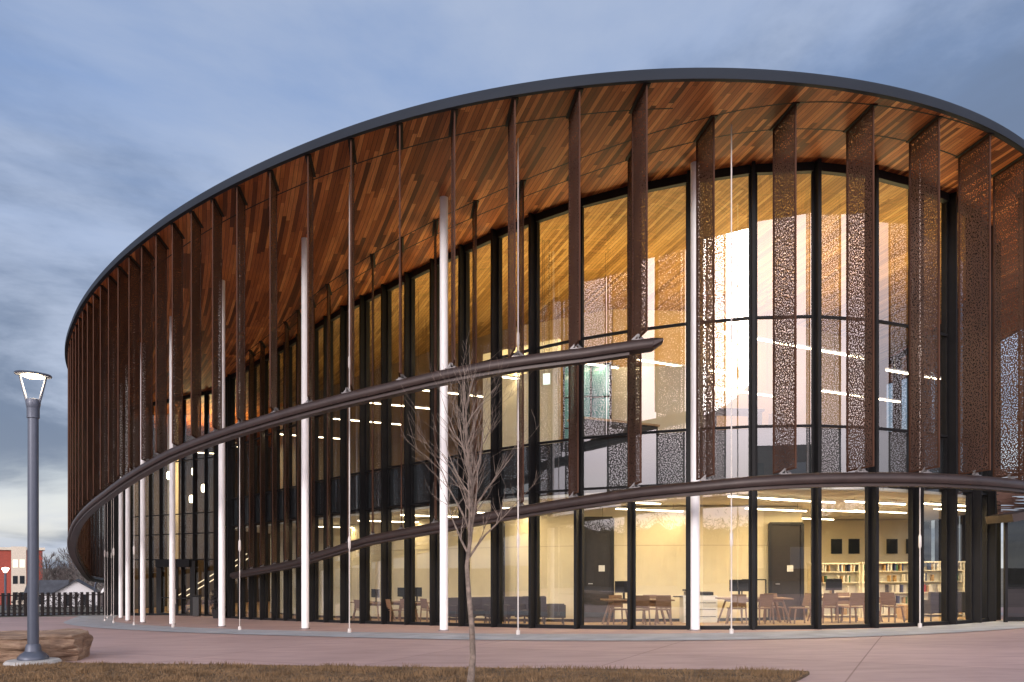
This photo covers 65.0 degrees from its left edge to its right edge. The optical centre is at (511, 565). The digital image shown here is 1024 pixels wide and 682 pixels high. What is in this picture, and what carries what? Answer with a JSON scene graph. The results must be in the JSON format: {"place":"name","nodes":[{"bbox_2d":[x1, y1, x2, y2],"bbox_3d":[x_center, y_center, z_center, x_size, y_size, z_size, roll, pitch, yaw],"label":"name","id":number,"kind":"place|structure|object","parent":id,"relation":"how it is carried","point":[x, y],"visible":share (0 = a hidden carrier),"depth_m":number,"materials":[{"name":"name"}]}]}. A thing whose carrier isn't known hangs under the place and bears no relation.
{"place":"outdoors","nodes":[
{"label":"outdoors","id":0,"kind":"place"},
{"bbox_2d":[0,658,809,681],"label":"lawn","id":1,"kind":"structure","parent":0,"point":[614,679],"depth_m":11.60,"materials":[{"name":"plant"}]},
{"bbox_2d":[3,370,61,665],"bbox_3d":[-8.164,-0.796,13.700,0.880,4.993,0.880,0,0,0],"label":"street lamp","id":2,"kind":"object","parent":1,"relation":"on","point":[32,652],"visible":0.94,"depth_m":13.63,"materials":[{"name":"metal"}]},
{"bbox_2d":[0,628,92,662],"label":"sandstone block","id":3,"kind":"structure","parent":1,"relation":"on","point":[69,644],"depth_m":14.17,"materials":[{"name":"stone"}]},
{"bbox_2d":[399,330,550,681],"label":"young tree","id":4,"kind":"object","parent":1,"relation":"on","point":[470,506],"visible":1,"depth_m":10.46,"materials":[{"name":"brown plant"}]},
{"bbox_2d":[0,568,1002,616],"bbox_3d":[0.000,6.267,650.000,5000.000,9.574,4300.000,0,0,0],"label":"ground","id":5,"kind":"structure","parent":0,"point":[73,610],"depth_m":82.64,"materials":[{"name":"concrete"}]},
{"bbox_2d":[2,567,8,609],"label":"street lamp","id":6,"kind":"object","parent":5,"relation":"on","point":[5,569],"visible":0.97,"depth_m":74.92,"materials":[{"name":"metal"}]},
{"bbox_2d":[0,546,44,604],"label":"apartment block","id":7,"kind":"structure","parent":5,"relation":"on","point":[13,559],"depth_m":150.12,"materials":[{"name":"red brick"}]},
{"bbox_2d":[39,550,65,579],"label":"bare tree","id":8,"kind":"object","parent":5,"relation":"on","point":[47,573],"visible":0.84,"depth_m":149.93,"materials":[{"name":"plant"}]},
{"bbox_2d":[0,592,109,615],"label":"steel fence","id":9,"kind":"object","parent":5,"relation":"on","point":[53,612],"visible":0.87,"depth_m":49.17,"materials":[{"name":"metal"}]},
{"bbox_2d":[10,592,102,610],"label":"hedge","id":10,"kind":"object","parent":5,"relation":"on","point":[84,606],"visible":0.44,"depth_m":79.83,"materials":[{"name":"green plant"}]},
{"bbox_2d":[23,579,97,606],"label":"gabled house","id":11,"kind":"structure","parent":5,"relation":"on","point":[62,586],"depth_m":118.23,"materials":[{"name":"white"}]},
{"bbox_2d":[48,547,79,579],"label":"bare tree","id":12,"kind":"object","parent":5,"relation":"on","point":[61,550],"visible":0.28,"depth_m":169.49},
{"bbox_2d":[50,562,78,582],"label":"bare tree","id":13,"kind":"object","parent":5,"relation":"on","point":[63,577],"visible":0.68,"depth_m":149.31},
{"bbox_2d":[82,538,103,606],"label":"bare tree","id":14,"kind":"object","parent":5,"relation":"on","point":[100,588],"visible":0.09,"depth_m":114.84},
{"bbox_2d":[0,607,1023,681],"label":"plaza","id":15,"kind":"structure","parent":0,"point":[987,656],"depth_m":15.10,"materials":[{"name":"concrete"}]},
{"bbox_2d":[192,595,201,615],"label":"litter bin","id":16,"kind":"object","parent":15,"relation":"on","point":[196,605],"visible":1,"depth_m":45.82,"materials":[{"name":"black plastic"}]},
{"bbox_2d":[210,588,226,617],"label":"planter shrub","id":17,"kind":"object","parent":15,"relation":"on","point":[214,612],"visible":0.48,"depth_m":43.00,"materials":[{"name":"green plant"}]},
{"bbox_2d":[63,613,1023,640],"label":"concrete band","id":18,"kind":"object","parent":15,"relation":"on","point":[97,621],"visible":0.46,"depth_m":18.99,"materials":[{"name":"concrete"}]},
{"bbox_2d":[65,68,1023,634],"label":"library building","id":19,"kind":"structure","parent":15,"relation":"on","point":[555,226],"depth_m":23.73,"materials":[{"name":"brown wood"}]},
{"bbox_2d":[130,406,137,615],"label":"window","id":20,"kind":"structure","parent":19,"relation":"in","point":[131,614],"depth_m":51.73,"materials":[{"name":"black metal"}]},
{"bbox_2d":[150,401,158,615],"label":"window","id":21,"kind":"structure","parent":19,"relation":"in","point":[151,515],"depth_m":50.41,"materials":[{"name":"black metal"}]},
{"bbox_2d":[161,399,168,612],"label":"window","id":22,"kind":"structure","parent":19,"relation":"in","point":[162,515],"depth_m":49.77,"materials":[{"name":"black metal"}]},
{"bbox_2d":[155,559,196,615],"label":"entrance door","id":23,"kind":"structure","parent":19,"relation":"in","point":[192,563],"depth_m":48.43,"materials":[{"name":"black metal"}]},
{"bbox_2d":[183,394,191,613],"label":"window","id":24,"kind":"structure","parent":19,"relation":"in","point":[186,397],"depth_m":48.40,"materials":[{"name":"black metal"}]},
{"bbox_2d":[194,392,203,615],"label":"window","id":25,"kind":"structure","parent":19,"relation":"in","point":[202,393],"depth_m":47.77,"materials":[{"name":"black metal"}]},
{"bbox_2d":[206,390,213,615],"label":"window","id":26,"kind":"structure","parent":19,"relation":"in","point":[209,392],"depth_m":47.09,"materials":[{"name":"black metal"}]},
{"bbox_2d":[225,377,226,617],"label":"window","id":27,"kind":"structure","parent":19,"relation":"in","point":[225,377],"depth_m":43.72,"materials":[{"name":"black metal"}]},
{"bbox_2d":[231,372,237,618],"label":"window","id":28,"kind":"structure","parent":19,"relation":"in","point":[233,376],"depth_m":42.95,"materials":[{"name":"black metal"}]},
{"bbox_2d":[241,365,247,618],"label":"window","id":29,"kind":"structure","parent":19,"relation":"in","point":[246,368],"depth_m":41.70,"materials":[{"name":"black metal"}]},
{"bbox_2d":[252,359,259,619],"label":"window","id":30,"kind":"structure","parent":19,"relation":"in","point":[257,362],"depth_m":40.49,"materials":[{"name":"black metal"}]},
{"bbox_2d":[264,354,270,619],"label":"window","id":31,"kind":"structure","parent":19,"relation":"in","point":[266,356],"depth_m":39.24,"materials":[{"name":"black metal"}]},
{"bbox_2d":[275,345,282,620],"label":"window","id":32,"kind":"structure","parent":19,"relation":"in","point":[279,350],"depth_m":37.98,"materials":[{"name":"black metal"}]},
{"bbox_2d":[287,337,295,620],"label":"window","id":33,"kind":"structure","parent":19,"relation":"in","point":[292,342],"depth_m":36.72,"materials":[{"name":"black metal"}]},
{"bbox_2d":[314,320,322,621],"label":"window","id":34,"kind":"structure","parent":19,"relation":"in","point":[319,325],"depth_m":34.15,"materials":[{"name":"black metal"}]},
{"bbox_2d":[328,309,339,622],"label":"window","id":35,"kind":"structure","parent":19,"relation":"in","point":[335,315],"depth_m":32.86,"materials":[{"name":"black metal"}]},
{"bbox_2d":[345,299,358,622],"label":"window","id":36,"kind":"structure","parent":19,"relation":"in","point":[356,303],"depth_m":31.61,"materials":[{"name":"black metal"}]},
{"bbox_2d":[333,336,400,424],"bbox_3d":[-6.600,-8.330,36.200,3.400,3.740,0.090,0,0,-28],"label":"linear pendant light","id":37,"kind":"object","parent":19,"relation":"hanging from","point":[337,418],"visible":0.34,"depth_m":35.63,"materials":[{"name":"white plastic"}]},
{"bbox_2d":[365,288,380,623],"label":"window","id":38,"kind":"structure","parent":19,"relation":"in","point":[377,293],"depth_m":30.40,"materials":[{"name":"black metal"}]},
{"bbox_2d":[386,276,403,624],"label":"window","id":39,"kind":"structure","parent":19,"relation":"in","point":[394,284],"depth_m":29.21,"materials":[{"name":"black metal"}]},
{"bbox_2d":[410,262,429,624],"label":"window","id":40,"kind":"structure","parent":19,"relation":"in","point":[424,269],"depth_m":27.99,"materials":[{"name":"black metal"}]},
{"bbox_2d":[420,598,429,621],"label":"chair","id":41,"kind":"object","parent":19,"relation":"on","point":[424,604],"visible":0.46,"depth_m":28.22,"materials":[{"name":"brown wood"}]},
{"bbox_2d":[435,248,457,625],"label":"window","id":42,"kind":"structure","parent":19,"relation":"in","point":[437,623],"depth_m":26.78,"materials":[{"name":"black metal"}]},
{"bbox_2d":[418,289,482,396],"bbox_3d":[-2.400,-8.330,30.200,3.400,3.740,0.090,0,0,-28],"label":"linear pendant light","id":43,"kind":"object","parent":19,"relation":"hanging from","point":[478,395],"visible":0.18,"depth_m":29.63,"materials":[{"name":"white plastic"}]},
{"bbox_2d":[448,597,474,622],"bbox_3d":[-1.719,1.529,27.204,0.780,0.862,0.750,0,0,-29],"label":"armchair","id":44,"kind":"object","parent":19,"relation":"on","point":[452,606],"visible":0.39,"depth_m":27.10,"materials":[{"name":"grey fabric"}]},
{"bbox_2d":[464,233,490,626],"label":"window","id":45,"kind":"structure","parent":19,"relation":"in","point":[485,240],"depth_m":25.61,"materials":[{"name":"black metal"}]},
{"bbox_2d":[472,597,486,622],"bbox_3d":[-1.067,1.495,26.605,0.780,0.862,0.750,0,0,-23],"label":"armchair","id":46,"kind":"object","parent":19,"relation":"on","point":[477,606],"visible":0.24,"depth_m":26.75,"materials":[{"name":"grey fabric"}]},
{"bbox_2d":[482,597,503,622],"bbox_3d":[-0.514,1.480,26.405,0.780,0.862,0.750,0,0,-17],"label":"armchair","id":47,"kind":"object","parent":19,"relation":"on","point":[486,604],"visible":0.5,"depth_m":26.50,"materials":[{"name":"grey fabric"}]},
{"bbox_2d":[502,522,504,621],"bbox_3d":[-0.505,0.238,28.664,0.591,3.557,0.115,0,0,25],"label":"inner door","id":48,"kind":"structure","parent":19,"relation":"in","point":[503,524],"depth_m":28.53,"materials":[{"name":"brown wood"}]},
{"bbox_2d":[497,217,527,627],"bbox_3d":[0.110,-4.104,23.985,1.446,12.183,0.160,0,0,45],"label":"window","id":49,"kind":"structure","parent":19,"relation":"in","point":[502,232],"depth_m":24.45,"materials":[{"name":"black metal"}]},
{"bbox_2d":[503,596,527,623],"bbox_3d":[0.154,1.437,25.605,0.780,0.862,0.750,0,0,-11],"label":"armchair","id":50,"kind":"object","parent":19,"relation":"on","point":[510,603],"visible":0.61,"depth_m":25.75,"materials":[{"name":"grey fabric"}]},
{"bbox_2d":[515,596,543,623],"bbox_3d":[0.583,1.414,25.205,0.780,0.862,0.750,0,0,23],"label":"armchair","id":51,"kind":"object","parent":19,"relation":"on","point":[523,611],"visible":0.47,"depth_m":25.08,"materials":[{"name":"grey fabric"}]},
{"bbox_2d":[540,596,565,624],"bbox_3d":[1.249,1.381,24.600,0.750,0.862,0.780,0,0,0],"label":"armchair","id":52,"kind":"object","parent":19,"relation":"on","point":[552,610],"visible":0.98,"depth_m":24.21,"materials":[{"name":"grey fabric"}]},
{"bbox_2d":[535,202,573,628],"bbox_3d":[1.275,-4.135,22.936,1.445,12.123,0.160,0,0,39],"label":"window","id":53,"kind":"structure","parent":19,"relation":"in","point":[563,209],"depth_m":23.32,"materials":[{"name":"black metal"}]},
{"bbox_2d":[563,364,591,441],"bbox_3d":[2.130,-5.030,26.200,0.960,3.100,0.060,0,0,17],"label":"glass partition","id":54,"kind":"object","parent":19,"relation":"on","point":[587,390],"visible":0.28,"depth_m":26.26,"materials":[{"name":"clear glass"}]},
{"bbox_2d":[542,238,618,368],"bbox_3d":[2.000,-8.330,25.600,3.400,3.740,0.090,0,0,-28],"label":"linear pendant light","id":55,"kind":"object","parent":19,"relation":"hanging from","point":[604,365],"visible":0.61,"depth_m":25.04,"materials":[{"name":"white plastic"}]},
{"bbox_2d":[584,517,613,621],"bbox_3d":[2.822,0.141,26.273,1.027,3.462,0.145,0,0,4],"label":"inner door","id":56,"kind":"structure","parent":19,"relation":"in","point":[598,531],"depth_m":26.28,"materials":[{"name":"grey wood"}]},
{"bbox_2d":[592,362,611,418],"bbox_3d":[2.766,-5.030,26.200,0.960,3.100,0.061,0,0,17],"label":"glass partition","id":57,"kind":"object","parent":19,"relation":"on","point":[602,392],"visible":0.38,"depth_m":26.14,"materials":[{"name":"clear glass"}]},
{"bbox_2d":[580,186,626,628],"bbox_3d":[2.552,-4.162,22.031,1.444,12.067,0.160,0,0,31],"label":"window","id":58,"kind":"structure","parent":19,"relation":"in","point":[619,193],"depth_m":22.24,"materials":[{"name":"black metal"}]},
{"bbox_2d":[608,595,626,624],"bbox_3d":[3.156,1.329,23.926,0.495,0.865,0.548,0,0,-11],"label":"chair","id":59,"kind":"object","parent":19,"relation":"on","point":[616,597],"visible":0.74,"depth_m":24.11,"materials":[{"name":"brown wood"}]},
{"bbox_2d":[600,598,674,624],"bbox_3d":[3.619,1.358,23.300,2.000,0.753,0.900,0,0,-3],"label":"table","id":60,"kind":"object","parent":19,"relation":"on","point":[624,601],"visible":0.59,"depth_m":23.01,"materials":[{"name":"brown wood"}]},
{"bbox_2d":[615,581,626,598],"bbox_3d":[3.260,0.723,23.429,0.560,0.530,0.180,0,0,-11],"label":"monitor","id":61,"kind":"object","parent":60,"relation":"on","point":[620,586],"visible":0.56,"depth_m":23.37,"materials":[{"name":"black plastic"}]},
{"bbox_2d":[636,595,650,624],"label":"chair","id":62,"kind":"object","parent":19,"relation":"on","point":[642,601],"visible":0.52,"depth_m":22.35,"materials":[{"name":"brown wood"}]},
{"bbox_2d":[615,503,683,511],"bbox_3d":[4.300,-1.860,25.000,2.600,0.320,0.090,0,0,-28],"label":"linear pendant light","id":63,"kind":"object","parent":19,"relation":"hanging from","point":[655,509],"visible":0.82,"depth_m":25.02,"materials":[{"name":"white plastic"}]},
{"bbox_2d":[633,174,686,629],"bbox_3d":[3.936,-4.188,21.297,1.444,12.017,0.160,0,0,25],"label":"window","id":64,"kind":"structure","parent":19,"relation":"in","point":[680,180],"depth_m":21.16,"materials":[{"name":"black metal"}]},
{"bbox_2d":[654,595,671,624],"bbox_3d":[4.247,1.262,22.574,0.495,0.865,0.548,0,0,9],"label":"chair","id":65,"kind":"object","parent":19,"relation":"on","point":[663,602],"visible":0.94,"depth_m":22.35,"materials":[{"name":"brown wood"}]},
{"bbox_2d":[642,358,732,373],"bbox_3d":[5.900,-8.530,27.800,4.600,3.340,0.090,0,0,-28],"label":"linear pendant light","id":66,"kind":"object","parent":19,"relation":"hanging from","point":[676,364],"visible":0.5,"depth_m":27.51,"materials":[{"name":"white plastic"}]},
{"bbox_2d":[673,589,717,622],"bbox_3d":[5.795,1.257,24.994,1.500,1.030,0.611,0,0,0],"label":"copier","id":67,"kind":"object","parent":19,"relation":"on","point":[708,607],"visible":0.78,"depth_m":24.70,"materials":[{"name":"white plastic"}]},
{"bbox_2d":[700,165,749,629],"bbox_3d":[5.396,-4.210,20.733,1.441,11.973,0.160,0,0,18],"label":"window","id":68,"kind":"structure","parent":19,"relation":"in","point":[738,171],"depth_m":20.53,"materials":[{"name":"black metal"}]},
{"bbox_2d":[704,408,763,430],"bbox_3d":[6.336,-3.945,23.000,1.500,0.930,0.800,0,0,-6],"label":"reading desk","id":69,"kind":"object","parent":19,"relation":"on","point":[727,412],"visible":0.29,"depth_m":22.73,"materials":[{"name":"white wood"}]},
{"bbox_2d":[726,594,747,624],"bbox_3d":[6.392,1.248,22.874,0.495,0.865,0.548,0,0,0],"label":"chair","id":70,"kind":"object","parent":19,"relation":"on","point":[738,601],"visible":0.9,"depth_m":22.64,"materials":[{"name":"brown wood"}]},
{"bbox_2d":[715,386,776,396],"bbox_3d":[8.500,-8.230,29.200,3.000,3.940,0.090,0,0,-28],"label":"linear pendant light","id":71,"kind":"object","parent":19,"relation":"hanging from","point":[741,391],"visible":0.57,"depth_m":29.03,"materials":[{"name":"white plastic"}]},
{"bbox_2d":[715,597,793,623],"bbox_3d":[7.013,1.317,23.300,2.000,0.753,0.900,0,0,-3],"label":"table","id":72,"kind":"object","parent":19,"relation":"on","point":[775,599],"visible":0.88,"depth_m":23.02,"materials":[{"name":"brown wood"}]},
{"bbox_2d":[729,580,748,593],"bbox_3d":[6.620,0.682,23.430,0.560,0.530,0.180,0,0,6],"label":"monitor","id":73,"kind":"object","parent":72,"relation":"on","point":[740,585],"visible":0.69,"depth_m":23.39,"materials":[{"name":"black plastic"}]},
{"bbox_2d":[727,494,798,500],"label":"linear pendant light","id":74,"kind":"object","parent":19,"relation":"hanging from","point":[765,497],"visible":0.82,"depth_m":22.00,"materials":[{"name":"white plastic"}]},
{"bbox_2d":[757,594,774,624],"bbox_3d":[6.995,1.225,22.474,0.495,0.865,0.548,0,0,-11],"label":"chair","id":75,"kind":"object","parent":19,"relation":"on","point":[765,601],"visible":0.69,"depth_m":22.26,"materials":[{"name":"brown wood"}]},
{"bbox_2d":[744,504,807,511],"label":"linear pendant light","id":76,"kind":"object","parent":19,"relation":"hanging from","point":[779,509],"visible":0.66,"depth_m":24.93,"materials":[{"name":"white plastic"}]},
{"bbox_2d":[756,162,813,629],"bbox_3d":[6.924,-4.228,20.438,1.436,11.935,0.160,0,0,4],"label":"window","id":77,"kind":"structure","parent":19,"relation":"in","point":[802,167],"depth_m":20.38,"materials":[{"name":"black metal"}]},
{"bbox_2d":[768,522,803,620],"bbox_3d":[8.856,0.196,25.958,1.187,3.173,0.145,0,0,-5],"label":"inner door","id":78,"kind":"structure","parent":19,"relation":"in","point":[785,539],"depth_m":25.97,"materials":[{"name":"grey wood"}]},
{"bbox_2d":[723,209,863,357],"bbox_3d":[8.600,-8.355,24.000,6.000,3.690,0.090,0,0,-28],"label":"linear pendant light","id":79,"kind":"object","parent":19,"relation":"hanging from","point":[771,341],"visible":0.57,"depth_m":23.17,"materials":[{"name":"white plastic"}]},
{"bbox_2d":[787,593,810,623],"bbox_3d":[8.090,1.216,22.602,0.548,0.865,0.495,0,0,-4],"label":"chair","id":80,"kind":"object","parent":19,"relation":"on","point":[807,600],"visible":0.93,"depth_m":22.52,"materials":[{"name":"brown wood"}]},
{"bbox_2d":[822,593,838,622],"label":"chair","id":81,"kind":"object","parent":19,"relation":"on","point":[830,600],"visible":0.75,"depth_m":22.74,"materials":[{"name":"brown wood"}]},
{"bbox_2d":[806,563,860,617],"bbox_3d":[11.374,0.884,28.400,1.800,1.940,0.360,0,0,0],"label":"bookshelf","id":82,"kind":"object","parent":19,"relation":"on","point":[853,584],"visible":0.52,"depth_m":28.54,"materials":[{"name":"beige wood"}]},
{"bbox_2d":[831,539,841,553],"bbox_3d":[13.680,-0.800,33.880,0.450,0.620,0.060,0,0,0],"label":"picture frame","id":83,"kind":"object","parent":19,"relation":"in","point":[836,544],"depth_m":33.85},
{"bbox_2d":[807,596,882,621],"bbox_3d":[9.767,1.296,23.600,2.000,0.753,0.900,0,0,-3],"label":"table","id":84,"kind":"object","parent":19,"relation":"on","point":[843,598],"visible":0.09,"depth_m":23.29,"materials":[{"name":"brown wood"}]},
{"bbox_2d":[826,579,841,596],"bbox_3d":[9.483,0.660,23.729,0.560,0.530,0.180,0,0,-17],"label":"monitor","id":85,"kind":"object","parent":84,"relation":"on","point":[833,584],"visible":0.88,"depth_m":23.69,"materials":[{"name":"black plastic"}]},
{"bbox_2d":[835,592,857,620],"bbox_3d":[10.157,1.266,24.426,0.495,0.865,0.548,0,0,0],"label":"chair","id":86,"kind":"object","parent":19,"relation":"on","point":[843,594],"visible":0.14,"depth_m":24.64,"materials":[{"name":"brown wood"}]},
{"bbox_2d":[822,162,870,628],"bbox_3d":[8.472,-4.240,20.534,1.435,11.912,0.160,0,0,-11],"label":"window","id":87,"kind":"structure","parent":19,"relation":"in","point":[833,169],"depth_m":20.57,"materials":[{"name":"black metal"}]},
{"bbox_2d":[840,593,864,622],"bbox_3d":[9.659,1.205,22.774,0.495,0.865,0.548,0,0,-6],"label":"chair","id":88,"kind":"object","parent":19,"relation":"on","point":[856,600],"visible":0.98,"depth_m":22.55,"materials":[{"name":"brown wood"}]},
{"bbox_2d":[848,539,859,553],"bbox_3d":[14.419,-0.800,33.880,0.450,0.620,0.060,0,0,0],"label":"picture frame","id":89,"kind":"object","parent":19,"relation":"in","point":[853,544],"depth_m":33.85,"materials":[{"name":"black"}]},
{"bbox_2d":[822,389,900,402],"bbox_3d":[12.200,-8.030,28.000,4.000,4.340,0.090,0,0,-28],"label":"linear pendant light","id":90,"kind":"object","parent":19,"relation":"hanging from","point":[844,393],"visible":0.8,"depth_m":27.57,"materials":[{"name":"white plastic"}]},
{"bbox_2d":[844,499,905,504],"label":"linear pendant light","id":91,"kind":"object","parent":19,"relation":"hanging from","point":[880,502],"visible":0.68,"depth_m":23.47,"materials":[{"name":"white plastic"}]},
{"bbox_2d":[858,562,907,617],"bbox_3d":[13.107,0.854,28.200,1.800,1.940,0.360,0,0,0],"label":"bookshelf","id":92,"kind":"object","parent":19,"relation":"on","point":[883,578],"visible":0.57,"depth_m":28.34,"materials":[{"name":"beige wood"}]},
{"bbox_2d":[881,357,892,430],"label":"window","id":93,"kind":"structure","parent":19,"relation":"in","point":[890,360],"depth_m":40.52,"materials":[{"name":"black metal"}]},
{"bbox_2d":[886,539,897,553],"bbox_3d":[16.021,-0.800,33.880,0.450,0.620,0.060,0,0,0],"label":"picture frame","id":94,"kind":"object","parent":19,"relation":"in","point":[891,544],"depth_m":33.85,"materials":[{"name":"black"}]},
{"bbox_2d":[879,592,904,622],"bbox_3d":[10.723,1.188,22.685,0.548,0.865,0.495,0,0,-36],"label":"chair","id":95,"kind":"object","parent":19,"relation":"on","point":[887,598],"visible":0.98,"depth_m":22.59,"materials":[{"name":"brown wood"}]},
{"bbox_2d":[879,169,914,627],"bbox_3d":[9.959,-4.239,20.999,1.437,11.915,0.160,0,0,-23],"label":"window","id":96,"kind":"structure","parent":19,"relation":"in","point":[885,177],"depth_m":21.15,"materials":[{"name":"black metal"}]},
{"bbox_2d":[895,348,906,432],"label":"window","id":97,"kind":"structure","parent":19,"relation":"in","point":[903,353],"depth_m":38.95,"materials":[{"name":"black metal"}]},
{"bbox_2d":[897,605,907,619],"bbox_3d":[12.269,1.450,24.895,0.500,0.440,0.410,0,0,0],"label":"cabinet","id":98,"kind":"object","parent":19,"relation":"on","point":[905,611],"visible":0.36,"depth_m":24.70,"materials":[{"name":"brown wood"}]},
{"bbox_2d":[924,329,934,560],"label":"window","id":99,"kind":"structure","parent":19,"relation":"in","point":[934,329],"depth_m":35.82,"materials":[{"name":"black metal"}]},
{"bbox_2d":[924,592,940,620],"bbox_3d":[12.487,1.203,23.595,0.780,0.862,0.750,0,0,0],"label":"armchair","id":100,"kind":"object","parent":19,"relation":"on","point":[932,604],"visible":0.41,"depth_m":23.22,"materials":[{"name":"grey fabric"}]},
{"bbox_2d":[924,183,948,625],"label":"window","id":101,"kind":"structure","parent":19,"relation":"in","point":[944,196],"depth_m":22.07,"materials":[{"name":"black metal"}]},
{"bbox_2d":[939,324,940,560],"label":"window","id":102,"kind":"structure","parent":19,"relation":"in","point":[940,324],"depth_m":34.27,"materials":[{"name":"black metal"}]},
{"bbox_2d":[924,561,965,616],"bbox_3d":[14.816,0.825,28.000,1.800,1.940,0.360,0,0,0],"label":"bookshelf","id":103,"kind":"object","parent":19,"relation":"on","point":[936,581],"visible":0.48,"depth_m":28.14,"materials":[{"name":"beige wood"}]},
{"bbox_2d":[958,592,965,612],"bbox_3d":[13.589,1.224,24.396,0.780,0.862,0.750,0,0,37],"label":"armchair","id":104,"kind":"object","parent":19,"relation":"on","point":[962,602],"visible":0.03,"depth_m":24.02,"materials":[{"name":"grey fabric"}]},
{"bbox_2d":[963,301,965,614],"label":"window","id":105,"kind":"structure","parent":19,"relation":"in","point":[964,301],"depth_m":31.20,"materials":[{"name":"black metal"}]},
{"bbox_2d":[958,202,973,623],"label":"window","id":106,"kind":"structure","parent":19,"relation":"in","point":[969,491],"depth_m":23.06,"materials":[{"name":"black metal"}]},
{"bbox_2d":[982,220,988,621],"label":"window","id":107,"kind":"structure","parent":19,"relation":"in","point":[986,619],"depth_m":24.17,"materials":[{"name":"black metal"}]},
{"bbox_2d":[985,467,1023,621],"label":"glazed windbreak","id":108,"kind":"object","parent":15,"relation":"on","point":[1013,563],"visible":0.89,"depth_m":23.23,"materials":[{"name":"black metal"}]},
{"bbox_2d":[0,0,1023,567],"label":"sky","id":109,"kind":"structure","parent":0,"point":[115,115],"materials":[{"name":"blue"}]},
{"bbox_2d":[567,417,659,439],"bbox_3d":[3.249,-4.010,25.500,3.100,1.060,0.700,0,0,-29],"label":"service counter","id":110,"kind":"object","parent":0,"point":[595,426],"visible":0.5,"depth_m":24.99,"materials":[{"name":"grey wood"}]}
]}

